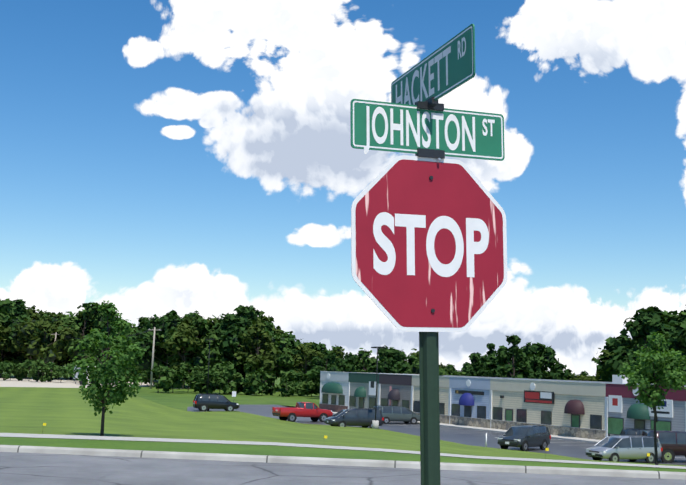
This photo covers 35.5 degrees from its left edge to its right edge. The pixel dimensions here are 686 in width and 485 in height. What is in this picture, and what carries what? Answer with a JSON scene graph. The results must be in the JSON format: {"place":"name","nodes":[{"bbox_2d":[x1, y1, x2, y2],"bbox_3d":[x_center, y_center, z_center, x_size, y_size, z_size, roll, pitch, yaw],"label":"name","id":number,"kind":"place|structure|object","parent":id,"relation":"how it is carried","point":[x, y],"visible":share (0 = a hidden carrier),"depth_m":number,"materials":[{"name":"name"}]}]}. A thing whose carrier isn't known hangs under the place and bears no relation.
{"place":"outdoors","nodes":[
{"label":"outdoors","id":0,"kind":"place"},
{"bbox_2d":[0,378,157,387],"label":"gravel yard","id":1,"kind":"structure","parent":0,"point":[54,383],"depth_m":222.90,"materials":[{"name":"beige gravel"}]},
{"bbox_2d":[0,323,12,361],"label":"forest tree","id":2,"kind":"object","parent":1,"relation":"on","point":[4,331],"visible":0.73,"depth_m":256.72,"materials":[{"name":"green plant"}]},
{"bbox_2d":[0,362,14,379],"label":"shrub","id":3,"kind":"object","parent":1,"relation":"on","point":[7,370],"visible":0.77,"depth_m":236.12,"materials":[{"name":"green plant"}]},
{"bbox_2d":[3,361,23,378],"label":"shrub","id":4,"kind":"object","parent":1,"relation":"on","point":[19,369],"visible":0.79,"depth_m":237.15,"materials":[{"name":"green plant"}]},
{"bbox_2d":[2,315,37,369],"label":"forest tree","id":5,"kind":"object","parent":1,"relation":"on","point":[12,323],"visible":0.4,"depth_m":260.09,"materials":[{"name":"green plant"}]},
{"bbox_2d":[13,363,27,378],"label":"shrub","id":6,"kind":"object","parent":1,"relation":"on","point":[18,365],"visible":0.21,"depth_m":238.47,"materials":[{"name":"green plant"}]},
{"bbox_2d":[16,359,31,380],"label":"shrub","id":7,"kind":"object","parent":1,"relation":"on","point":[27,363],"visible":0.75,"depth_m":238.38,"materials":[{"name":"green plant"}]},
{"bbox_2d":[27,359,49,381],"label":"shrub","id":8,"kind":"object","parent":1,"relation":"on","point":[36,366],"visible":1,"depth_m":231.42,"materials":[{"name":"green plant"}]},
{"bbox_2d":[29,362,48,380],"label":"shrub","id":9,"kind":"object","parent":1,"relation":"on","point":[36,377],"visible":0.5,"depth_m":232.27,"materials":[{"name":"green plant"}]},
{"bbox_2d":[7,317,77,373],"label":"forest tree","id":10,"kind":"object","parent":1,"relation":"on","point":[52,352],"visible":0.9,"depth_m":256.52,"materials":[{"name":"green plant"}]},
{"bbox_2d":[32,314,70,378],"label":"forest tree","id":11,"kind":"object","parent":1,"relation":"on","point":[54,319],"visible":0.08,"depth_m":267.84,"materials":[{"name":"green plant"}]},
{"bbox_2d":[46,362,64,381],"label":"shrub","id":12,"kind":"object","parent":1,"relation":"on","point":[52,367],"visible":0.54,"depth_m":237.35,"materials":[{"name":"green plant"}]},
{"bbox_2d":[31,312,84,378],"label":"forest tree","id":13,"kind":"object","parent":1,"relation":"on","point":[52,337],"visible":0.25,"depth_m":266.05,"materials":[{"name":"green plant"}]},
{"bbox_2d":[52,367,67,378],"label":"shrub","id":14,"kind":"object","parent":1,"relation":"on","point":[60,371],"visible":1,"depth_m":233.27,"materials":[{"name":"green plant"}]},
{"bbox_2d":[57,314,91,379],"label":"forest tree","id":15,"kind":"object","parent":1,"relation":"on","point":[67,359],"visible":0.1,"depth_m":267.78,"materials":[{"name":"green plant"}]},
{"bbox_2d":[73,365,95,384],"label":"box trailer","id":16,"kind":"object","parent":1,"relation":"on","point":[76,376],"visible":0.27,"depth_m":224.04,"materials":[{"name":"white"}]},
{"bbox_2d":[58,302,114,361],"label":"forest tree","id":17,"kind":"object","parent":1,"relation":"on","point":[90,311],"visible":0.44,"depth_m":265.55,"materials":[{"name":"green plant"}]},
{"bbox_2d":[86,356,107,367],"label":"shrub","id":18,"kind":"object","parent":1,"relation":"on","point":[95,359],"visible":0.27,"depth_m":236.84,"materials":[{"name":"green plant"}]},
{"bbox_2d":[93,324,126,365],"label":"forest tree","id":19,"kind":"object","parent":1,"relation":"on","point":[98,353],"visible":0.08,"depth_m":254.77,"materials":[{"name":"green plant"}]},
{"bbox_2d":[119,332,133,359],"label":"forest tree","id":20,"kind":"object","parent":1,"relation":"on","point":[128,334],"visible":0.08,"depth_m":265.76,"materials":[{"name":"green plant"}]},
{"bbox_2d":[118,363,138,383],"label":"shrub","id":21,"kind":"object","parent":1,"relation":"on","point":[135,365],"visible":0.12,"depth_m":236.09,"materials":[{"name":"green plant"}]},
{"bbox_2d":[132,368,149,384],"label":"shrub","id":22,"kind":"object","parent":1,"relation":"on","point":[146,381],"visible":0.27,"depth_m":235.15,"materials":[{"name":"green plant"}]},
{"bbox_2d":[131,328,153,382],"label":"forest tree","id":23,"kind":"object","parent":1,"relation":"on","point":[139,331],"visible":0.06,"depth_m":264.67,"materials":[{"name":"green plant"}]},
{"bbox_2d":[2,364,677,468],"bbox_3d":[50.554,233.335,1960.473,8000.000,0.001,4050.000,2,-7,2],"label":"field ground","id":24,"kind":"structure","parent":0,"point":[181,399],"depth_m":168.02,"materials":[{"name":"green plant"}]},
{"bbox_2d":[2,349,14,361],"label":"forest tree","id":25,"kind":"object","parent":24,"relation":"on","point":[7,358],"visible":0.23,"depth_m":266.80,"materials":[{"name":"green plant"}]},
{"bbox_2d":[0,298,30,377],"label":"forest tree","id":26,"kind":"object","parent":24,"relation":"on","point":[6,305],"visible":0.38,"depth_m":261.00,"materials":[{"name":"green plant"}]},
{"bbox_2d":[7,299,30,377],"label":"forest tree","id":27,"kind":"object","parent":24,"relation":"on","point":[19,306],"visible":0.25,"depth_m":272.92,"materials":[{"name":"green plant"}]},
{"bbox_2d":[20,305,47,377],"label":"forest tree","id":28,"kind":"object","parent":24,"relation":"on","point":[34,316],"visible":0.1,"depth_m":276.40,"materials":[{"name":"green plant"}]},
{"bbox_2d":[24,320,56,369],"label":"forest tree","id":29,"kind":"object","parent":24,"relation":"on","point":[38,333],"visible":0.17,"depth_m":260.52,"materials":[{"name":"green plant"}]},
{"bbox_2d":[132,317,149,359],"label":"forest tree","id":30,"kind":"object","parent":24,"relation":"on","point":[140,321],"visible":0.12,"depth_m":275.14,"materials":[{"name":"green plant"}]},
{"bbox_2d":[148,327,159,388],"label":"utility pole","id":31,"kind":"object","parent":24,"relation":"on","point":[152,363],"visible":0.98,"depth_m":210.47,"materials":[{"name":"grey wood"}]},
{"bbox_2d":[145,367,163,385],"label":"shrub","id":32,"kind":"object","parent":24,"relation":"on","point":[148,372],"visible":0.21,"depth_m":233.72,"materials":[{"name":"green plant"}]},
{"bbox_2d":[133,364,177,392],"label":"shrub","id":33,"kind":"object","parent":24,"relation":"on","point":[159,370],"visible":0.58,"depth_m":185.47,"materials":[{"name":"green plant"}]},
{"bbox_2d":[145,316,169,366],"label":"forest tree","id":34,"kind":"object","parent":24,"relation":"on","point":[161,362],"visible":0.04,"depth_m":229.90,"materials":[{"name":"green plant"}]},
{"bbox_2d":[128,310,199,371],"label":"forest tree","id":35,"kind":"object","parent":24,"relation":"on","point":[169,322],"visible":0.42,"depth_m":221.55,"materials":[{"name":"green plant"}]},
{"bbox_2d":[158,366,186,392],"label":"shrub","id":36,"kind":"object","parent":24,"relation":"on","point":[167,382],"visible":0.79,"depth_m":184.40,"materials":[{"name":"green plant"}]},
{"bbox_2d":[160,317,204,388],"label":"forest tree","id":37,"kind":"object","parent":24,"relation":"on","point":[183,335],"visible":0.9,"depth_m":214.38,"materials":[{"name":"green plant"}]},
{"bbox_2d":[180,362,200,390],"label":"shrub","id":38,"kind":"object","parent":24,"relation":"on","point":[186,365],"visible":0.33,"depth_m":194.91,"materials":[{"name":"green plant"}]},
{"bbox_2d":[159,310,224,372],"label":"forest tree","id":39,"kind":"object","parent":24,"relation":"on","point":[199,322],"visible":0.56,"depth_m":218.48,"materials":[{"name":"green plant"}]},
{"bbox_2d":[178,330,208,387],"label":"forest tree","id":40,"kind":"object","parent":24,"relation":"on","point":[188,370],"visible":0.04,"depth_m":222.05,"materials":[{"name":"green plant"}]},
{"bbox_2d":[183,370,213,393],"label":"shrub","id":41,"kind":"object","parent":24,"relation":"on","point":[196,386],"visible":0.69,"depth_m":187.66,"materials":[{"name":"green plant"}]},
{"bbox_2d":[195,366,228,393],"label":"shrub","id":42,"kind":"object","parent":24,"relation":"on","point":[221,383],"visible":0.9,"depth_m":186.52,"materials":[{"name":"green plant"}]},
{"bbox_2d":[204,315,220,325],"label":"forest tree","id":43,"kind":"object","parent":24,"relation":"on","point":[214,322],"depth_m":227.53,"materials":[{"name":"green plant"}]},
{"bbox_2d":[188,321,241,370],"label":"forest tree","id":44,"kind":"object","parent":24,"relation":"on","point":[232,352],"visible":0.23,"depth_m":220.65,"materials":[{"name":"green plant"}]},
{"bbox_2d":[209,363,227,393],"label":"shrub","id":45,"kind":"object","parent":24,"relation":"on","point":[216,366],"visible":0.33,"depth_m":191.78,"materials":[{"name":"green plant"}]},
{"bbox_2d":[213,314,246,380],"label":"forest tree","id":46,"kind":"object","parent":24,"relation":"on","point":[229,329],"visible":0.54,"depth_m":220.59,"materials":[{"name":"green plant"}]},
{"bbox_2d":[218,361,244,394],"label":"shrub","id":47,"kind":"object","parent":24,"relation":"on","point":[227,370],"visible":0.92,"depth_m":187.87,"materials":[{"name":"green plant"}]},
{"bbox_2d":[225,305,253,366],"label":"forest tree","id":48,"kind":"object","parent":24,"relation":"on","point":[241,310],"visible":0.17,"depth_m":228.14,"materials":[{"name":"green plant"}]},
{"bbox_2d":[235,372,253,388],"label":"shrub","id":49,"kind":"object","parent":24,"relation":"on","point":[248,376],"visible":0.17,"depth_m":190.80,"materials":[{"name":"green plant"}]},
{"bbox_2d":[222,305,273,371],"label":"forest tree","id":50,"kind":"object","parent":24,"relation":"on","point":[253,314],"visible":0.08,"depth_m":237.72,"materials":[{"name":"green plant"}]},
{"bbox_2d":[240,319,260,387],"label":"forest tree","id":51,"kind":"object","parent":24,"relation":"on","point":[242,373],"visible":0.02,"depth_m":240.36,"materials":[{"name":"green plant"}]},
{"bbox_2d":[242,378,267,394],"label":"shrub","id":52,"kind":"object","parent":24,"relation":"on","point":[246,391],"visible":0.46,"depth_m":188.50,"materials":[{"name":"green plant"}]},
{"bbox_2d":[234,320,281,373],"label":"forest tree","id":53,"kind":"object","parent":24,"relation":"on","point":[252,354],"visible":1,"depth_m":207.55,"materials":[{"name":"green plant"}]},
{"bbox_2d":[246,367,276,395],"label":"shrub","id":54,"kind":"object","parent":24,"relation":"on","point":[261,373],"visible":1,"depth_m":187.72,"materials":[{"name":"green plant"}]},
{"bbox_2d":[243,327,293,381],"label":"forest tree","id":55,"kind":"object","parent":24,"relation":"on","point":[281,343],"visible":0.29,"depth_m":216.69,"materials":[{"name":"green plant"}]},
{"bbox_2d":[262,382,287,394],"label":"shrub","id":56,"kind":"object","parent":24,"relation":"on","point":[271,390],"visible":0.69,"depth_m":192.31,"materials":[{"name":"green plant"}]},
{"bbox_2d":[253,310,299,381],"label":"forest tree","id":57,"kind":"object","parent":24,"relation":"on","point":[277,330],"visible":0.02,"depth_m":247.67,"materials":[{"name":"green plant"}]},
{"bbox_2d":[263,347,295,385],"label":"forest tree","id":58,"kind":"object","parent":24,"relation":"on","point":[280,367],"visible":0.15,"depth_m":221.70,"materials":[{"name":"green plant"}]},
{"bbox_2d":[279,371,298,396],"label":"shrub","id":59,"kind":"object","parent":24,"relation":"on","point":[288,390],"visible":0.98,"depth_m":186.66,"materials":[{"name":"green plant"}]},
{"bbox_2d":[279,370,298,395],"bbox_3d":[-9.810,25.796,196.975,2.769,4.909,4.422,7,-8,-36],"label":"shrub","id":60,"kind":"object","parent":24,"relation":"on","point":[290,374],"visible":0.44,"depth_m":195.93,"materials":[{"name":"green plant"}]},
{"bbox_2d":[273,332,305,381],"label":"forest tree","id":61,"kind":"object","parent":24,"relation":"on","point":[290,335],"visible":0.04,"depth_m":230.22,"materials":[{"name":"green plant"}]},
{"bbox_2d":[276,337,310,377],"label":"forest tree","id":62,"kind":"object","parent":24,"relation":"on","point":[293,351],"visible":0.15,"depth_m":226.05,"materials":[{"name":"green plant"}]},
{"bbox_2d":[292,372,312,395],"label":"shrub","id":63,"kind":"object","parent":24,"relation":"on","point":[298,376],"visible":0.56,"depth_m":193.39,"materials":[{"name":"green plant"}]},
{"bbox_2d":[297,378,319,396],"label":"shrub","id":64,"kind":"object","parent":24,"relation":"on","point":[309,384],"visible":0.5,"depth_m":191.35,"materials":[{"name":"green plant"}]},
{"bbox_2d":[292,344,325,378],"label":"forest tree","id":65,"kind":"object","parent":24,"relation":"on","point":[300,361],"visible":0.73,"depth_m":219.09,"materials":[{"name":"green plant"}]},
{"bbox_2d":[299,370,319,396],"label":"shrub","id":66,"kind":"object","parent":24,"relation":"on","point":[309,391],"visible":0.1,"depth_m":191.23,"materials":[{"name":"green plant"}]},
{"bbox_2d":[310,342,329,359],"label":"forest tree","id":67,"kind":"object","parent":24,"relation":"on","point":[319,347],"visible":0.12,"depth_m":230.81,"materials":[{"name":"green plant"}]},
{"bbox_2d":[311,352,342,379],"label":"forest tree","id":68,"kind":"object","parent":24,"relation":"on","point":[318,366],"visible":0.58,"depth_m":180.79,"materials":[{"name":"green plant"}]},
{"bbox_2d":[315,346,344,380],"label":"forest tree","id":69,"kind":"object","parent":24,"relation":"on","point":[339,353],"visible":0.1,"depth_m":190.79,"materials":[{"name":"green plant"}]},
{"bbox_2d":[326,352,367,372],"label":"forest tree","id":70,"kind":"object","parent":24,"relation":"on","point":[346,364],"visible":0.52,"depth_m":148.13,"materials":[{"name":"green plant"}]},
{"bbox_2d":[352,348,378,372],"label":"forest tree","id":71,"kind":"object","parent":24,"relation":"on","point":[367,364],"visible":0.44,"depth_m":150.18,"materials":[{"name":"green plant"}]},
{"bbox_2d":[371,347,383,428],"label":"lot lamp","id":72,"kind":"object","parent":24,"relation":"on","point":[375,423],"visible":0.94,"depth_m":95.92,"materials":[{"name":"metal"}]},
{"bbox_2d":[371,345,409,373],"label":"forest tree","id":73,"kind":"object","parent":24,"relation":"on","point":[393,361],"visible":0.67,"depth_m":143.30,"materials":[{"name":"green plant"}]},
{"bbox_2d":[403,359,418,373],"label":"forest tree","id":74,"kind":"object","parent":24,"relation":"on","point":[414,367],"visible":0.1,"depth_m":146.64,"materials":[{"name":"green plant"}]},
{"bbox_2d":[405,353,418,373],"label":"forest tree","id":75,"kind":"object","parent":24,"relation":"on","point":[411,359],"visible":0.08,"depth_m":152.48,"materials":[{"name":"green plant"}]},
{"bbox_2d":[439,364,465,375],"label":"forest tree","id":76,"kind":"object","parent":24,"relation":"on","point":[449,369],"visible":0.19,"depth_m":138.11,"materials":[{"name":"green plant"}]},
{"bbox_2d":[462,353,489,376],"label":"forest tree","id":77,"kind":"object","parent":24,"relation":"on","point":[478,366],"visible":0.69,"depth_m":146.86,"materials":[{"name":"green plant"}]},
{"bbox_2d":[478,343,505,377],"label":"forest tree","id":78,"kind":"object","parent":24,"relation":"on","point":[488,359],"visible":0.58,"depth_m":163.53,"materials":[{"name":"green plant"}]},
{"bbox_2d":[319,371,685,442],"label":"strip mall building","id":79,"kind":"structure","parent":24,"relation":"on","point":[589,411],"depth_m":100.34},
{"bbox_2d":[495,334,530,378],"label":"forest tree","id":80,"kind":"object","parent":24,"relation":"on","point":[506,357],"visible":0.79,"depth_m":135.76,"materials":[{"name":"green plant"}]},
{"bbox_2d":[512,352,541,378],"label":"forest tree","id":81,"kind":"object","parent":24,"relation":"on","point":[534,361],"visible":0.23,"depth_m":143.92,"materials":[{"name":"green plant"}]},
{"bbox_2d":[511,341,566,379],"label":"forest tree","id":82,"kind":"object","parent":24,"relation":"on","point":[547,354],"visible":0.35,"depth_m":154.21,"materials":[{"name":"green plant"}]},
{"bbox_2d":[564,368,574,379],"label":"forest tree","id":83,"kind":"object","parent":24,"relation":"on","point":[567,373],"visible":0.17,"depth_m":167.93,"materials":[{"name":"green plant"}]},
{"bbox_2d":[569,373,591,380],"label":"forest tree","id":84,"kind":"object","parent":24,"relation":"on","point":[578,378],"visible":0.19,"depth_m":156.05,"materials":[{"name":"green plant"}]},
{"bbox_2d":[589,337,631,381],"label":"forest tree","id":85,"kind":"object","parent":24,"relation":"on","point":[598,377],"visible":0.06,"depth_m":149.42,"materials":[{"name":"green plant"}]},
{"bbox_2d":[594,306,669,383],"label":"forest tree","id":86,"kind":"object","parent":24,"relation":"on","point":[643,325],"visible":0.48,"depth_m":129.26,"materials":[{"name":"green plant"}]},
{"bbox_2d":[636,306,675,382],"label":"forest tree","id":87,"kind":"object","parent":24,"relation":"on","point":[660,313],"visible":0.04,"depth_m":137.25,"materials":[{"name":"green plant"}]},
{"bbox_2d":[635,310,685,358],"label":"forest tree","id":88,"kind":"object","parent":24,"relation":"on","point":[674,316],"visible":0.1,"depth_m":143.09,"materials":[{"name":"green plant"}]},
{"bbox_2d":[657,325,685,375],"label":"forest tree","id":89,"kind":"object","parent":24,"relation":"on","point":[666,335],"visible":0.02,"depth_m":125.06,"materials":[{"name":"green plant"}]},
{"bbox_2d":[659,320,685,384],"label":"forest tree","id":90,"kind":"object","parent":24,"relation":"on","point":[678,331],"visible":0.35,"depth_m":117.76,"materials":[{"name":"green plant"}]},
{"bbox_2d":[0,387,685,466],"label":"hillside lawn","id":91,"kind":"structure","parent":0,"point":[57,411],"depth_m":58.71,"materials":[{"name":"green plant"}]},
{"bbox_2d":[65,300,146,435],"bbox_3d":[-6.793,3.714,30.857,2.263,4.127,2.303,2,-7,2],"label":"street tree","id":92,"kind":"object","parent":91,"relation":"on","point":[104,373],"visible":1,"depth_m":30.69,"materials":[{"name":"green plant"}]},
{"bbox_2d":[618,332,685,467],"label":"street tree","id":93,"kind":"object","parent":91,"relation":"on","point":[666,371],"visible":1,"depth_m":27.36,"materials":[{"name":"green plant"}]},
{"bbox_2d":[0,452,685,484],"bbox_3d":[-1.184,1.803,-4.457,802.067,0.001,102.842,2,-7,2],"label":"road surface","id":94,"kind":"object","parent":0,"point":[17,468],"depth_m":23.08,"materials":[{"name":"grey asphalt"}]},
{"bbox_2d":[0,445,685,479],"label":"kerb","id":95,"kind":"structure","parent":94,"relation":"on","point":[356,462],"depth_m":25.40,"materials":[{"name":"concrete"}]},
{"bbox_2d":[350,97,506,484],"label":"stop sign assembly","id":96,"kind":"object","parent":94,"relation":"on","point":[428,243],"visible":1,"depth_m":4.64,"materials":[{"name":"red metal"}]},
{"bbox_2d":[391,24,474,104],"bbox_3d":[0.381,-0.719,4.738,0.014,0.231,0.962,4,-7,-17],"label":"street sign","id":97,"kind":"object","parent":96,"relation":"attached to","point":[447,67],"visible":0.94,"depth_m":4.61,"materials":[{"name":"green metal"}]},
{"bbox_2d":[0,437,685,471],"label":"verge grass strip","id":98,"kind":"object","parent":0,"point":[229,449],"visible":1,"depth_m":26.81,"materials":[{"name":"green plant"}]},
{"bbox_2d":[0,433,685,468],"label":"sidewalk pavement","id":99,"kind":"structure","parent":0,"point":[243,442],"depth_m":28.95,"materials":[{"name":"concrete"}]},
{"bbox_2d":[0,0,685,375],"label":"sky","id":100,"kind":"structure","parent":0,"point":[158,157],"materials":[{"name":"blue"}]},
{"bbox_2d":[187,405,685,464],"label":"parking lot asphalt","id":101,"kind":"structure","parent":0,"point":[570,448],"depth_m":91.26,"materials":[{"name":"grey asphalt"}]},
{"bbox_2d":[206,339,213,410],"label":"lot lamp","id":102,"kind":"object","parent":101,"relation":"on","point":[208,366],"visible":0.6,"depth_m":124.14,"materials":[{"name":"metal"}]},
{"bbox_2d":[193,394,239,410],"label":"black suv","id":103,"kind":"object","parent":101,"relation":"on","point":[203,402],"visible":0.96,"depth_m":122.30,"materials":[{"name":"black paint"}]},
{"bbox_2d":[272,402,332,421],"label":"red pickup","id":104,"kind":"object","parent":101,"relation":"on","point":[313,411],"visible":0.94,"depth_m":106.22,"materials":[{"name":"red paint"}]},
{"bbox_2d":[324,408,383,427],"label":"car","id":105,"kind":"object","parent":101,"relation":"on","point":[364,417],"visible":0.85,"depth_m":97.40,"materials":[{"name":"grey paint"}]},
{"bbox_2d":[373,405,419,423],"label":"minivan","id":106,"kind":"object","parent":101,"relation":"on","point":[396,413],"visible":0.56,"depth_m":108.31,"materials":[{"name":"grey paint"}]},
{"bbox_2d":[498,424,550,450],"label":"grey suv","id":107,"kind":"object","parent":101,"relation":"on","point":[523,437],"visible":0.98,"depth_m":77.47,"materials":[{"name":"grey paint"}]},
{"bbox_2d":[586,435,662,463],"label":"silver minivan","id":108,"kind":"object","parent":101,"relation":"on","point":[618,448],"visible":0.85,"depth_m":69.34,"materials":[{"name":"grey paint"}]},
{"bbox_2d":[620,428,653,435],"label":"car","id":109,"kind":"object","parent":101,"relation":"on","point":[632,431],"visible":0.08,"depth_m":81.20,"materials":[{"name":"black paint"}]},
{"bbox_2d":[642,430,685,462],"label":"maroon suv","id":110,"kind":"object","parent":101,"relation":"on","point":[673,444],"visible":0.54,"depth_m":70.70,"materials":[{"name":"red paint"}]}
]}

